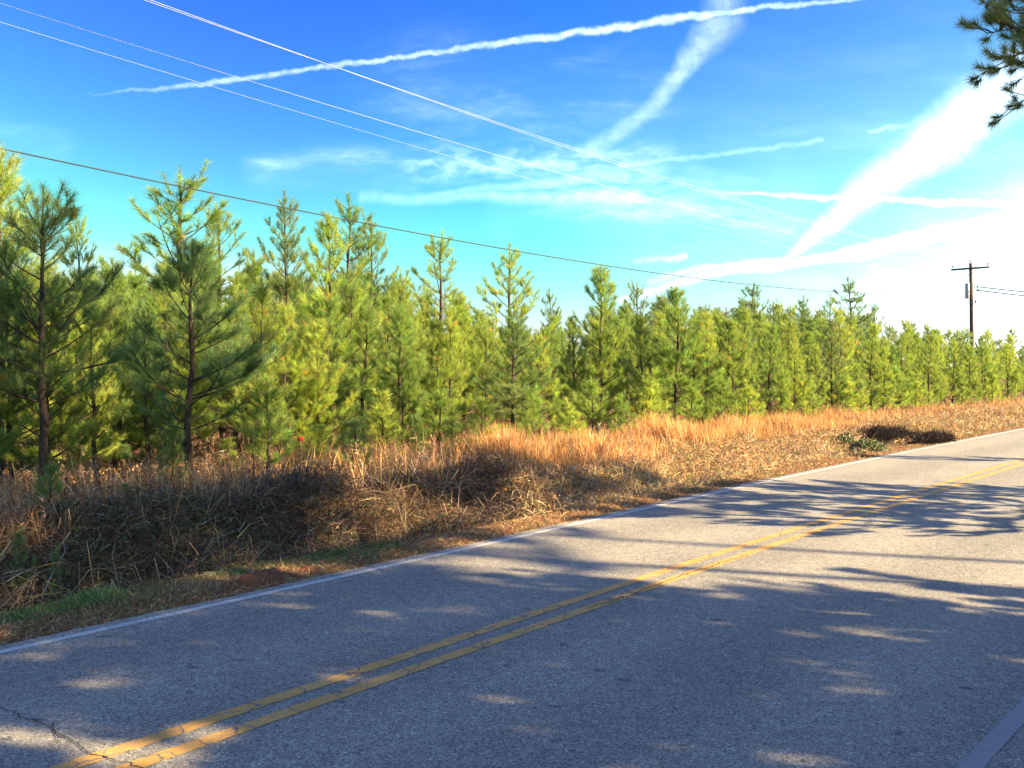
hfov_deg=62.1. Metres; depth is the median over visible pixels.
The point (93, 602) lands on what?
verge grass
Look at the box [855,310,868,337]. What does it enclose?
pine tree
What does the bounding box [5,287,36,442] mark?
pine tree
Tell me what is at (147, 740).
yellow line
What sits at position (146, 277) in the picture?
pine tree
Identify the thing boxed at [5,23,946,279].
power line
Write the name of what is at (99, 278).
pine tree
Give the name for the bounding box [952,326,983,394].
pine tree
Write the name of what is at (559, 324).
pine tree
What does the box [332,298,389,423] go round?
pine tree
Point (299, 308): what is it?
pine tree
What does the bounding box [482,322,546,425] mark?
pine tree
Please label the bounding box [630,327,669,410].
pine tree
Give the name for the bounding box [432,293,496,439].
pine tree
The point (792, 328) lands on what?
pine tree
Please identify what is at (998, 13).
roadside pine
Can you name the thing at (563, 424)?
pine sapling
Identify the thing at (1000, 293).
power line
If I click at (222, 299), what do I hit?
pine tree
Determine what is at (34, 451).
pine tree
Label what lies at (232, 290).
pine tree
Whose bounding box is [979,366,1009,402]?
pine sapling
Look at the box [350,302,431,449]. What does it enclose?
pine tree
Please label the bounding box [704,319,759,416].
pine tree
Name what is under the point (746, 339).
pine tree
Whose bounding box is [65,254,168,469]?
pine tree
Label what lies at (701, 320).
pine tree
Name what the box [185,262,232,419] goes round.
pine tree
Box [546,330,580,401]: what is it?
pine tree
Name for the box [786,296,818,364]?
pine tree
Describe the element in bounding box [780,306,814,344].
pine tree
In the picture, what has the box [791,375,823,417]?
pine sapling
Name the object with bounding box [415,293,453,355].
pine tree
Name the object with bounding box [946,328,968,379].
pine tree
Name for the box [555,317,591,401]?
pine tree
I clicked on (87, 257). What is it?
pine tree
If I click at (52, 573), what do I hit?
dead cane
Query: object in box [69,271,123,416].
pine tree
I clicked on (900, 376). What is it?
pine sapling
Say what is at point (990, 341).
pine tree
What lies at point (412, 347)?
pine tree
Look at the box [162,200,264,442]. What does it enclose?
pine tree
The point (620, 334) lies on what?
pine tree
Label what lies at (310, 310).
pine tree
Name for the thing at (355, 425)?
pine sapling
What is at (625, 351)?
pine tree
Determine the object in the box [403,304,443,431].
pine tree
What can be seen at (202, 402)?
pine tree
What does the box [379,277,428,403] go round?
pine tree
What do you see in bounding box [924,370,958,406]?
pine sapling
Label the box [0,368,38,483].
pine tree
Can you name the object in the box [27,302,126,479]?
pine tree
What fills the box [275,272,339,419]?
pine tree
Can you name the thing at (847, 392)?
pine sapling
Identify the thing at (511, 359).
pine tree
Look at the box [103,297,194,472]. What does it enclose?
pine tree
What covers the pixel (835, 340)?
pine tree
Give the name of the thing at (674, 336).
pine tree
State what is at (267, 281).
pine tree
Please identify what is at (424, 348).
pine tree
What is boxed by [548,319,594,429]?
pine tree
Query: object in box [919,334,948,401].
pine tree
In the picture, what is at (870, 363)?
pine tree
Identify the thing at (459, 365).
pine tree
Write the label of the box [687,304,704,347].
pine tree
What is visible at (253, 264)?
pine tree
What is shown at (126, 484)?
pine sapling
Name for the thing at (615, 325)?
pine tree
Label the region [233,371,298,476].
pine sapling
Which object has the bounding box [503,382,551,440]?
pine sapling
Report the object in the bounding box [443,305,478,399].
pine tree
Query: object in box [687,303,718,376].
pine tree
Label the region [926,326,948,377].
pine tree
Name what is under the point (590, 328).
pine tree
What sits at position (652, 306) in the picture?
pine tree
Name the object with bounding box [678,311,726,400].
pine tree
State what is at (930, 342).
pine tree
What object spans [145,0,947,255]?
power line
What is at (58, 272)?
pine tree
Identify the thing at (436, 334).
pine tree
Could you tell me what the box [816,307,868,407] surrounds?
pine tree
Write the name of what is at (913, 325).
pine tree
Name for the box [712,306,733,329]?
pine tree
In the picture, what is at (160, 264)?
pine tree
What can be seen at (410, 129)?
power line
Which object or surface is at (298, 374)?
pine tree
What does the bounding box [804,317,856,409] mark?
pine tree
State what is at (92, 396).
pine tree
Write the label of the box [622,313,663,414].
pine tree
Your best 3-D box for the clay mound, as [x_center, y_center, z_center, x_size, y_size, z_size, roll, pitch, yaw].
[-2.542,2.006,8.889,0.540,0.140,1.744,1,2,42]
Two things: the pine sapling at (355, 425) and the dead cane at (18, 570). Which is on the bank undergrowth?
the dead cane at (18, 570)
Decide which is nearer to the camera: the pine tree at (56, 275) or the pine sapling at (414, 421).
the pine sapling at (414, 421)
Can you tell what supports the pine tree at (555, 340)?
on the ground at (296, 529)
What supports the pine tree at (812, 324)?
on the ground at (296, 529)
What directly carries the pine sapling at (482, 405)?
on the ground at (296, 529)
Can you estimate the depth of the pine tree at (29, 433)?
16.43 m
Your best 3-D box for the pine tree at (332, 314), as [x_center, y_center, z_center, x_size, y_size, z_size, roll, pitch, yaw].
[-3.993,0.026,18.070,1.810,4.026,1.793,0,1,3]
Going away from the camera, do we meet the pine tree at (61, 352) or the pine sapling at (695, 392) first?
the pine tree at (61, 352)
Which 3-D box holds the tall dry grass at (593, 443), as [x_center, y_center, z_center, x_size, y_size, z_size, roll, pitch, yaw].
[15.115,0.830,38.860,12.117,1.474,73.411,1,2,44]
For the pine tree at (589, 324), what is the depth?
72.43 m
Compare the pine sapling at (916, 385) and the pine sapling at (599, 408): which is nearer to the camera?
the pine sapling at (599, 408)
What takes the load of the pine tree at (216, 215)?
on the ground at (296, 529)
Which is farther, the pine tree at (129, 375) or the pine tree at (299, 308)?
the pine tree at (299, 308)
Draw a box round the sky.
[0,0,1023,367]
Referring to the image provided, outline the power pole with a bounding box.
[951,261,988,397]
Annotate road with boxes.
[0,428,1023,767]
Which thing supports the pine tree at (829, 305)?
on the ground at (296, 529)
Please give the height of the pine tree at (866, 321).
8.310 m
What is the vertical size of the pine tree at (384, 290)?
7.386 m
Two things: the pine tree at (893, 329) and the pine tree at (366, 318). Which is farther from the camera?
the pine tree at (893, 329)
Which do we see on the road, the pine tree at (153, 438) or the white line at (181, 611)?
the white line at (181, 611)
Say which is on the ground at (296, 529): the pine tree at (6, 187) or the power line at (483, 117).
the pine tree at (6, 187)
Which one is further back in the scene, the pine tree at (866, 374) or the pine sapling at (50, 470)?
the pine tree at (866, 374)
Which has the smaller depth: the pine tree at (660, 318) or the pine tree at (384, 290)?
the pine tree at (660, 318)
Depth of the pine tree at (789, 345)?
57.02 m
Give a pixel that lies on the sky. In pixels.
(858, 117)
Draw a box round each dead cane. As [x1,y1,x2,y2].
[2,569,37,574]
[42,545,67,596]
[252,433,255,508]
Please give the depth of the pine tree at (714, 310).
44.25 m
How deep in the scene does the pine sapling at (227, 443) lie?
13.87 m
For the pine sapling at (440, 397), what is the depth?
18.42 m
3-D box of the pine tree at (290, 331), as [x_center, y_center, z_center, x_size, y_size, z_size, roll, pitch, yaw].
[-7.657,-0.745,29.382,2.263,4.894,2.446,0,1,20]
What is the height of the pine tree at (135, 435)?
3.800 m
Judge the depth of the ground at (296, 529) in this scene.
11.24 m
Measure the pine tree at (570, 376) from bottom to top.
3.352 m
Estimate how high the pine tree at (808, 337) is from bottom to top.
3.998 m
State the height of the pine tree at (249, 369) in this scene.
4.057 m
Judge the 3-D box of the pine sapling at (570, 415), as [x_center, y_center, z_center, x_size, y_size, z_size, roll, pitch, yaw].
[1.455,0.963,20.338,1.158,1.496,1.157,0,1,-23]
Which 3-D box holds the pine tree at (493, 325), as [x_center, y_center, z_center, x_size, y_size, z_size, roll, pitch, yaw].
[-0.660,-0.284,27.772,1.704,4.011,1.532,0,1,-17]
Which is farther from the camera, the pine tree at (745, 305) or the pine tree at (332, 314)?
the pine tree at (745, 305)
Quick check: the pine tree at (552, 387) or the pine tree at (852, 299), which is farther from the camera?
the pine tree at (852, 299)
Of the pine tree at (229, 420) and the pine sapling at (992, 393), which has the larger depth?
the pine sapling at (992, 393)
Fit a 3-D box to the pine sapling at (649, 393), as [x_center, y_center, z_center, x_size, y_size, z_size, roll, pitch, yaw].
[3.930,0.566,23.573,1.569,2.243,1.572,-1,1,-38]
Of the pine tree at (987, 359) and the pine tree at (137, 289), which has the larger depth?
the pine tree at (987, 359)
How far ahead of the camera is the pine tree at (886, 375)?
35.07 m
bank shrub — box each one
[835,432,855,445]
[846,438,888,456]
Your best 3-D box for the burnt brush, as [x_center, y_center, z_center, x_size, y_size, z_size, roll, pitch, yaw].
[11.932,1.587,25.808,4.942,1.111,3.099,-1,1,-40]
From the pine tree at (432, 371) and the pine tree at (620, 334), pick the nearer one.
the pine tree at (432, 371)
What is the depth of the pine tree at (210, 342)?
27.83 m
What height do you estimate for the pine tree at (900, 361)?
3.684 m
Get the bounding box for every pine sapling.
[6,526,38,602]
[23,458,72,521]
[45,542,63,601]
[119,482,136,502]
[155,421,191,485]
[210,436,248,480]
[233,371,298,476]
[250,396,305,467]
[302,422,330,465]
[331,414,374,475]
[351,385,410,458]
[405,413,426,456]
[410,387,473,456]
[435,413,465,455]
[452,395,504,445]
[480,381,553,435]
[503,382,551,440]
[550,395,589,439]
[552,413,578,434]
[572,378,620,439]
[600,394,637,436]
[627,365,681,426]
[673,384,716,428]
[695,404,714,425]
[698,366,740,424]
[730,376,766,420]
[760,368,800,419]
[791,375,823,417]
[826,365,872,413]
[849,379,876,412]
[875,365,919,410]
[903,372,933,409]
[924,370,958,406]
[952,371,977,404]
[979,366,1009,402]
[1002,373,1023,399]
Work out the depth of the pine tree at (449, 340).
20.13 m
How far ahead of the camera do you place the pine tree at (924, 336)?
59.00 m
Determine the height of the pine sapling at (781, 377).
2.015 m
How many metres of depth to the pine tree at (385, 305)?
21.24 m
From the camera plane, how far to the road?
6.59 m
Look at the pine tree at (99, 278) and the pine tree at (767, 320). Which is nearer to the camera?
the pine tree at (99, 278)
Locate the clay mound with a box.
[210,565,319,589]
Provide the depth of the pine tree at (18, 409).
13.17 m
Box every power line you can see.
[0,3,950,265]
[3,148,971,293]
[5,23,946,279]
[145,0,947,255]
[151,0,983,262]
[978,286,1023,291]
[978,290,1023,295]
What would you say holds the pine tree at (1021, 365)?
on the ground at (296, 529)
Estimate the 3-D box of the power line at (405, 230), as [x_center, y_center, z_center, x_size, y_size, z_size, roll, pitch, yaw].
[4.428,-5.368,31.272,0.030,2.350,80.003,1,2,44]
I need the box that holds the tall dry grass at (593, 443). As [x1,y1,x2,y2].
[0,396,1023,563]
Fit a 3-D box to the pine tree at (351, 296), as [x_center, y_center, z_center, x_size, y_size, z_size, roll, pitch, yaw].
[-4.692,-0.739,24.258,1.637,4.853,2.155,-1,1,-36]
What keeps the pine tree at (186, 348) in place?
on the ground at (296, 529)
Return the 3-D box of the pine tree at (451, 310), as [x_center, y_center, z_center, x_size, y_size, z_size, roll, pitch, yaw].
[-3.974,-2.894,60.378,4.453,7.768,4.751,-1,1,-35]
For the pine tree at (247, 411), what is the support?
on the ground at (296, 529)
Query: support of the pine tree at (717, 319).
on the ground at (296, 529)
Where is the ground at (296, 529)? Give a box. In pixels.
[0,369,1023,644]
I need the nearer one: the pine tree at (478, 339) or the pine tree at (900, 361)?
the pine tree at (478, 339)
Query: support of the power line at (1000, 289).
attached to the power pole
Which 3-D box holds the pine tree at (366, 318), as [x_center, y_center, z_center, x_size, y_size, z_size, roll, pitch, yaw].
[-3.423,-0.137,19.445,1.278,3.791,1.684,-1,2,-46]
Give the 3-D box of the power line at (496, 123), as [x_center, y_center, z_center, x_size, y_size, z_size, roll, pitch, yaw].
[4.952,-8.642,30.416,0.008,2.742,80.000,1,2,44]
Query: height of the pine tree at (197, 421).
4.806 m
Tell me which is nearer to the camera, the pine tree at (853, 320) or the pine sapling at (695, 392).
the pine sapling at (695, 392)
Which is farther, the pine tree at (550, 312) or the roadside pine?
the pine tree at (550, 312)
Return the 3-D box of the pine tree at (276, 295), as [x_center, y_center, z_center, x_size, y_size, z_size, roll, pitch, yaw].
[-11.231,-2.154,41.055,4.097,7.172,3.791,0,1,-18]
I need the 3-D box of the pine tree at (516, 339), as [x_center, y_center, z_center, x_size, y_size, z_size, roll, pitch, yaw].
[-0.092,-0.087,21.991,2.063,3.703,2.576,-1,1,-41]
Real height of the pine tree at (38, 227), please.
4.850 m
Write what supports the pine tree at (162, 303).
on the ground at (296, 529)
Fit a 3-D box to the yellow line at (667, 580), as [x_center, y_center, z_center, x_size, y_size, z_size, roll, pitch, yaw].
[1.730,2.020,8.873,0.088,0.001,3.001,1,2,42]
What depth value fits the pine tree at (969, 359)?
42.66 m
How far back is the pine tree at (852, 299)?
65.15 m
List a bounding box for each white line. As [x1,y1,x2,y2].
[0,429,1021,653]
[955,698,1023,767]
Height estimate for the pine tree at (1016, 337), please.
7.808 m
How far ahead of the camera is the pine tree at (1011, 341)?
62.97 m
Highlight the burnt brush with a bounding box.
[851,421,960,446]
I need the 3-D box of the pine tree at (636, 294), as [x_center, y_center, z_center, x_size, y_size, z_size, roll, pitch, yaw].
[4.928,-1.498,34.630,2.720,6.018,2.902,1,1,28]
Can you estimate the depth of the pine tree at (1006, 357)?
49.02 m
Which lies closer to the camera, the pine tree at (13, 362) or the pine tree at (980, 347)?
the pine tree at (13, 362)
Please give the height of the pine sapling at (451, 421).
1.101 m
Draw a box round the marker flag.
[298,437,303,460]
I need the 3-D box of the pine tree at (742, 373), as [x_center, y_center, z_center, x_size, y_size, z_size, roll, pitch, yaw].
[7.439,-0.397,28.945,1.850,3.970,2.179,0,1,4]
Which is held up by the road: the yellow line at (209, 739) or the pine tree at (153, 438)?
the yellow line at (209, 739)
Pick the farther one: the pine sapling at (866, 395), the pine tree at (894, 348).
the pine tree at (894, 348)
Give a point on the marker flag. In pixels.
(301, 439)
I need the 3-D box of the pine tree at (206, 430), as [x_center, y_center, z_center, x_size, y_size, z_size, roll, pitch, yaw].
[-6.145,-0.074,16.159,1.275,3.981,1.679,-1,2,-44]
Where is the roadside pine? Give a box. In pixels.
[950,0,1023,133]
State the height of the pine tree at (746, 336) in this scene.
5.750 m
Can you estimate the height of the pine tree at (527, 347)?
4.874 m
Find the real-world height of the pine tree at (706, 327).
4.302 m
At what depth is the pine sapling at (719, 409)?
26.44 m
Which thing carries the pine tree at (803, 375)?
on the ground at (296, 529)
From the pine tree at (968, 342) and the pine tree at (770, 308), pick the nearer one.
the pine tree at (968, 342)
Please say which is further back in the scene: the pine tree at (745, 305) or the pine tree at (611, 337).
the pine tree at (745, 305)
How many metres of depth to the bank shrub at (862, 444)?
22.11 m
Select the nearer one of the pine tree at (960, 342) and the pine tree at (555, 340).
the pine tree at (555, 340)
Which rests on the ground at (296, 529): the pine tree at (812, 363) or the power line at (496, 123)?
the pine tree at (812, 363)
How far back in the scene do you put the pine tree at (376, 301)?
38.22 m
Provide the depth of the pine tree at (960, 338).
80.31 m
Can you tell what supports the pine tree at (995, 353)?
on the ground at (296, 529)
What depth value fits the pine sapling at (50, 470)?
10.02 m
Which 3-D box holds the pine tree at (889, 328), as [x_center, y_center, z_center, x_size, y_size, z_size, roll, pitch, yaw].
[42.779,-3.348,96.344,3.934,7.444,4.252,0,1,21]
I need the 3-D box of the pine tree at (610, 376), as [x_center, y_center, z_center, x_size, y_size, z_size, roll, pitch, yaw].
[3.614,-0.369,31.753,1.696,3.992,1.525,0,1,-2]
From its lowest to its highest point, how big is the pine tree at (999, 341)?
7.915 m
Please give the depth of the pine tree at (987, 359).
48.27 m
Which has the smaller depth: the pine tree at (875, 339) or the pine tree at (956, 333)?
the pine tree at (875, 339)
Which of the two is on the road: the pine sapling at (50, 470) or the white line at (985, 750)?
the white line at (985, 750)
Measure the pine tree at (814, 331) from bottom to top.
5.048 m
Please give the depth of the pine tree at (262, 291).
15.59 m
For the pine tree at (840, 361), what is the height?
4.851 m
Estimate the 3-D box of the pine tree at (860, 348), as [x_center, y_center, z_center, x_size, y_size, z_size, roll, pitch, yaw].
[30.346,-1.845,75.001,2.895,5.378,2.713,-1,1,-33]
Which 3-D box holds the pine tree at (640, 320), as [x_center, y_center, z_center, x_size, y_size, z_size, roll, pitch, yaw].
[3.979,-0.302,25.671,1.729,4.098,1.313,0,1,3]
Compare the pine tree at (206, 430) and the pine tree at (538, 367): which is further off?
the pine tree at (538, 367)
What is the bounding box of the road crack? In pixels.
[0,707,142,767]
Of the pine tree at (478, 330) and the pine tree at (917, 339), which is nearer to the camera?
the pine tree at (478, 330)
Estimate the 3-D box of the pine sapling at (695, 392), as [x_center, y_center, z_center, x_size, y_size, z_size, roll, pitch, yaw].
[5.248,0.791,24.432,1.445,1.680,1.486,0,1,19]
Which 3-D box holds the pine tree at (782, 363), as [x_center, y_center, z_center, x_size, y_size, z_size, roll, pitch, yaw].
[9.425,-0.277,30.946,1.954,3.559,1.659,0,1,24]
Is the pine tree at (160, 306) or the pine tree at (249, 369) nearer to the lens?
the pine tree at (249, 369)
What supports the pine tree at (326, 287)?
on the ground at (296, 529)
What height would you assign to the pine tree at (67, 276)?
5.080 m
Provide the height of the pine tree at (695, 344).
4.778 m
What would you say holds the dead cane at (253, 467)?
on the ground at (296, 529)
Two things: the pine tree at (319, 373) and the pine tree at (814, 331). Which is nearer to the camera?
the pine tree at (319, 373)
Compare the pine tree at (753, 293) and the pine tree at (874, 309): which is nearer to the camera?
the pine tree at (753, 293)
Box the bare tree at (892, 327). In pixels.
[863,301,917,352]
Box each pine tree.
[0,141,83,481]
[0,177,174,501]
[0,274,74,490]
[0,275,99,478]
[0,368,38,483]
[4,289,85,437]
[5,257,81,448]
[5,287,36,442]
[13,273,75,420]
[16,278,80,464]
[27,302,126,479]
[45,259,67,283]
[47,269,65,281]
[50,291,135,483]
[56,209,111,446]
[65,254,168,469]
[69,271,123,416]
[73,159,280,448]
[81,287,163,441]
[81,291,157,476]
[86,268,102,301]
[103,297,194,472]
[105,268,153,446]
[108,233,299,485]
[127,263,150,399]
[131,261,216,463]
[132,253,204,437]
[139,269,194,427]
[143,271,223,452]
[153,280,216,438]
[154,281,216,477]
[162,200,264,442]
[176,278,233,426]
[177,315,267,462]
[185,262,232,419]
[204,246,298,452]
[204,269,265,458]
[208,276,227,406]
[211,273,298,470]
[213,268,279,434]
[215,282,270,443]
[244,190,338,436]
[244,301,333,457]
[266,272,283,312]
[268,269,303,363]
[270,271,338,435]
[271,209,390,454]
[272,280,368,443]
[273,295,302,427]
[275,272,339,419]
[286,294,363,459]
[287,191,429,428]
[292,317,361,457]
[329,208,426,427]
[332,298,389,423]
[333,280,385,417]
[334,273,367,436]
[336,265,379,366]
[336,297,384,449]
[344,290,389,397]
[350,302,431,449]
[356,288,413,445]
[364,267,431,437]
[373,279,393,401]
[376,295,428,448]
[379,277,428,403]
[394,229,511,433]
[396,322,432,426]
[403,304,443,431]
[404,316,471,443]
[406,316,457,444]
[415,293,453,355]
[421,303,475,440]
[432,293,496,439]
[443,290,470,384]
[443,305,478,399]
[446,313,475,416]
[459,316,509,428]
[460,332,502,419]
[461,241,569,424]
[467,311,558,415]
[469,308,490,385]
[470,315,518,428]
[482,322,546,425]
[495,326,522,405]
[511,327,535,368]
[517,325,565,433]
[519,329,564,434]
[522,329,553,418]
[534,288,562,403]
[539,312,569,416]
[544,310,568,366]
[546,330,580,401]
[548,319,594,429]
[553,264,633,434]
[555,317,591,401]
[557,342,585,411]
[566,310,621,429]
[572,327,606,388]
[578,309,599,381]
[584,303,625,399]
[591,326,624,423]
[603,300,633,382]
[605,318,648,427]
[610,299,636,396]
[611,277,665,418]
[613,308,646,400]
[618,309,670,423]
[619,312,647,415]
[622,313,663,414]
[626,284,725,422]
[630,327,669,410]
[644,310,681,416]
[646,290,675,344]
[646,299,657,320]
[652,305,695,417]
[662,323,699,406]
[671,319,715,421]
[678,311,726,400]
[682,306,710,397]
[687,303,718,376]
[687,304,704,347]
[691,310,727,418]
[692,308,725,399]
[700,309,744,416]
[703,317,755,420]
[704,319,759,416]
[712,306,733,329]
[723,305,757,387]
[724,306,777,414]
[727,296,757,345]
[729,281,780,371]
[729,313,755,374]
[733,311,781,396]
[734,297,772,392]
[742,324,793,415]
[745,331,795,411]
[748,318,782,400]
[762,305,818,399]
[763,300,795,386]
[766,298,790,347]
[774,340,814,414]
[776,331,801,389]
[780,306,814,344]
[783,330,828,405]
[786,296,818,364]
[792,321,808,386]
[793,317,819,393]
[795,343,829,416]
[796,326,827,391]
[803,294,858,378]
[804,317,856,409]
[805,318,866,410]
[813,306,826,342]
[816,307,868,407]
[817,333,856,397]
[828,277,876,379]
[836,312,867,388]
[847,326,898,410]
[852,334,866,383]
[853,322,894,400]
[854,344,880,392]
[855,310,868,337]
[855,313,885,375]
[855,327,879,387]
[860,300,892,374]
[867,344,902,410]
[872,339,906,401]
[875,342,908,402]
[881,324,903,369]
[885,333,917,408]
[887,327,901,353]
[889,317,926,398]
[897,320,919,381]
[903,331,938,401]
[908,333,948,405]
[914,323,948,391]
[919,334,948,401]
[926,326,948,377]
[932,330,954,388]
[940,339,971,403]
[942,328,960,375]
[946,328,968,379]
[947,344,989,401]
[948,330,967,366]
[949,333,966,388]
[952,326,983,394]
[965,335,1004,401]
[972,346,998,403]
[975,331,1000,383]
[977,327,1005,390]
[983,340,1003,380]
[993,334,1023,394]
[993,337,1003,377]
[995,344,1023,401]
[997,327,1023,381]
[1006,349,1023,393]
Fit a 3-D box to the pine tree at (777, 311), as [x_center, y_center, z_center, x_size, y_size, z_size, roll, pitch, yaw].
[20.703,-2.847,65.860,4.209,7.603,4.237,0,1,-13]
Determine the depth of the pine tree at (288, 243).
22.58 m
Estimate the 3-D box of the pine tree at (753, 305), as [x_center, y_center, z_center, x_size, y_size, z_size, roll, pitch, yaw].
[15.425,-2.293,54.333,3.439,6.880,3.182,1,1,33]
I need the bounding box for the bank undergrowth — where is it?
[0,397,1023,613]
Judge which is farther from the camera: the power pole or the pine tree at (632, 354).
the power pole
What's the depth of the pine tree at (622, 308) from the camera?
52.43 m
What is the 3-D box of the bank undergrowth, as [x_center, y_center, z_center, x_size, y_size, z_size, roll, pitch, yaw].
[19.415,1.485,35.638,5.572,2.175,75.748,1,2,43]
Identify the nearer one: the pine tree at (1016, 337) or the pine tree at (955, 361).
the pine tree at (955, 361)
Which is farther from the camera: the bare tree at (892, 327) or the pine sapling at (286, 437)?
the bare tree at (892, 327)
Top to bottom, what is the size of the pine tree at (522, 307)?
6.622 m
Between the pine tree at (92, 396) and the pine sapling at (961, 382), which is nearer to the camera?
the pine tree at (92, 396)
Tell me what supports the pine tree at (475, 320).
on the ground at (296, 529)
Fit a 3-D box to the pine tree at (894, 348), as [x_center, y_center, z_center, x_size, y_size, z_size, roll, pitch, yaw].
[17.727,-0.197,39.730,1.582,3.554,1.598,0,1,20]
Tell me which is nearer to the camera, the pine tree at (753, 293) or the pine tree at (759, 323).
the pine tree at (759, 323)
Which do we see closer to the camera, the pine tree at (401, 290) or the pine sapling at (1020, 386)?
the pine tree at (401, 290)
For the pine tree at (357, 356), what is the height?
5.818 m
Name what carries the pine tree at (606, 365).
on the ground at (296, 529)
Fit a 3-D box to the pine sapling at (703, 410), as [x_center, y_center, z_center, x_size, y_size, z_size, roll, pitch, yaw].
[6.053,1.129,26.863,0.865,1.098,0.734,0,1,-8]
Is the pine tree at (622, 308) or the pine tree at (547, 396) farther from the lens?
the pine tree at (622, 308)
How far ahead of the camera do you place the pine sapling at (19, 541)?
8.79 m
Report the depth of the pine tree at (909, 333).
53.20 m
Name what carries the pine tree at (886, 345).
on the ground at (296, 529)
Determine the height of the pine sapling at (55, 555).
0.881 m
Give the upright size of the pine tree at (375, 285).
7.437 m
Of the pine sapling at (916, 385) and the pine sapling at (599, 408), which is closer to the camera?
the pine sapling at (599, 408)
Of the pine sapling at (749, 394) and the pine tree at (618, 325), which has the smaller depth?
the pine sapling at (749, 394)
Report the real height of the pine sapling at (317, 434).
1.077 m
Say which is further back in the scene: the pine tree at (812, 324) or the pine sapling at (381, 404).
the pine tree at (812, 324)
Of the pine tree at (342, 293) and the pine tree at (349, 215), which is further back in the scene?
the pine tree at (342, 293)
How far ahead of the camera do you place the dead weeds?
13.66 m
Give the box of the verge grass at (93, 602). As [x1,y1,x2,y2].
[0,423,1023,645]
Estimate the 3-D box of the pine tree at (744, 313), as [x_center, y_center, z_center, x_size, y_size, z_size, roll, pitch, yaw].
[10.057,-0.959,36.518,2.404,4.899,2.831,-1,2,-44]
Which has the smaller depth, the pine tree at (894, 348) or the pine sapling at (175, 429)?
the pine sapling at (175, 429)
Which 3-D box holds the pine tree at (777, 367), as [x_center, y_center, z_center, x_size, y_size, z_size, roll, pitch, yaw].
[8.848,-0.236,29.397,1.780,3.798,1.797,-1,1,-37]
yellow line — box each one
[49,458,1023,767]
[113,463,1023,767]
[591,555,743,606]
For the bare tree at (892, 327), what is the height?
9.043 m
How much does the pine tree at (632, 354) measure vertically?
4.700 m
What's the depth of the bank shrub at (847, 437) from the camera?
23.90 m
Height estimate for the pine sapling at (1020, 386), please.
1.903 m
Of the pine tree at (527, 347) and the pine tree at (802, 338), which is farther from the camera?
the pine tree at (802, 338)
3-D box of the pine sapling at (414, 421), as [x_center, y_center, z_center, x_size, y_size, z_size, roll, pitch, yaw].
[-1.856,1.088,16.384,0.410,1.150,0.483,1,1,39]
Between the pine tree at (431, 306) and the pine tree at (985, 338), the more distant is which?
the pine tree at (985, 338)
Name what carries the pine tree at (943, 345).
on the ground at (296, 529)
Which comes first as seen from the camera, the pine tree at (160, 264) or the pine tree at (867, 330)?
the pine tree at (160, 264)
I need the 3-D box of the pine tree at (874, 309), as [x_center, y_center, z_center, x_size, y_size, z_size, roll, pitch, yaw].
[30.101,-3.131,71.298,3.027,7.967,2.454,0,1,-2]
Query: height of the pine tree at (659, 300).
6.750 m
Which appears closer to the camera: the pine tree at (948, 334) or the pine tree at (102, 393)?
the pine tree at (102, 393)
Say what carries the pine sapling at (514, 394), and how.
on the ground at (296, 529)
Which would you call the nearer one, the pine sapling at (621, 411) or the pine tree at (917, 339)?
the pine sapling at (621, 411)
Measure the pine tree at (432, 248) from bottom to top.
6.625 m
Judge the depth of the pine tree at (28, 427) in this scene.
19.87 m
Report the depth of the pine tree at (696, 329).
29.92 m
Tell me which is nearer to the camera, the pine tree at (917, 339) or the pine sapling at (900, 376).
the pine sapling at (900, 376)
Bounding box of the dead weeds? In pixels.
[0,391,1023,602]
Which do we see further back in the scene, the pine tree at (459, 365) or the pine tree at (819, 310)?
the pine tree at (819, 310)
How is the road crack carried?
on the road
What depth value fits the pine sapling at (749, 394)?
26.88 m

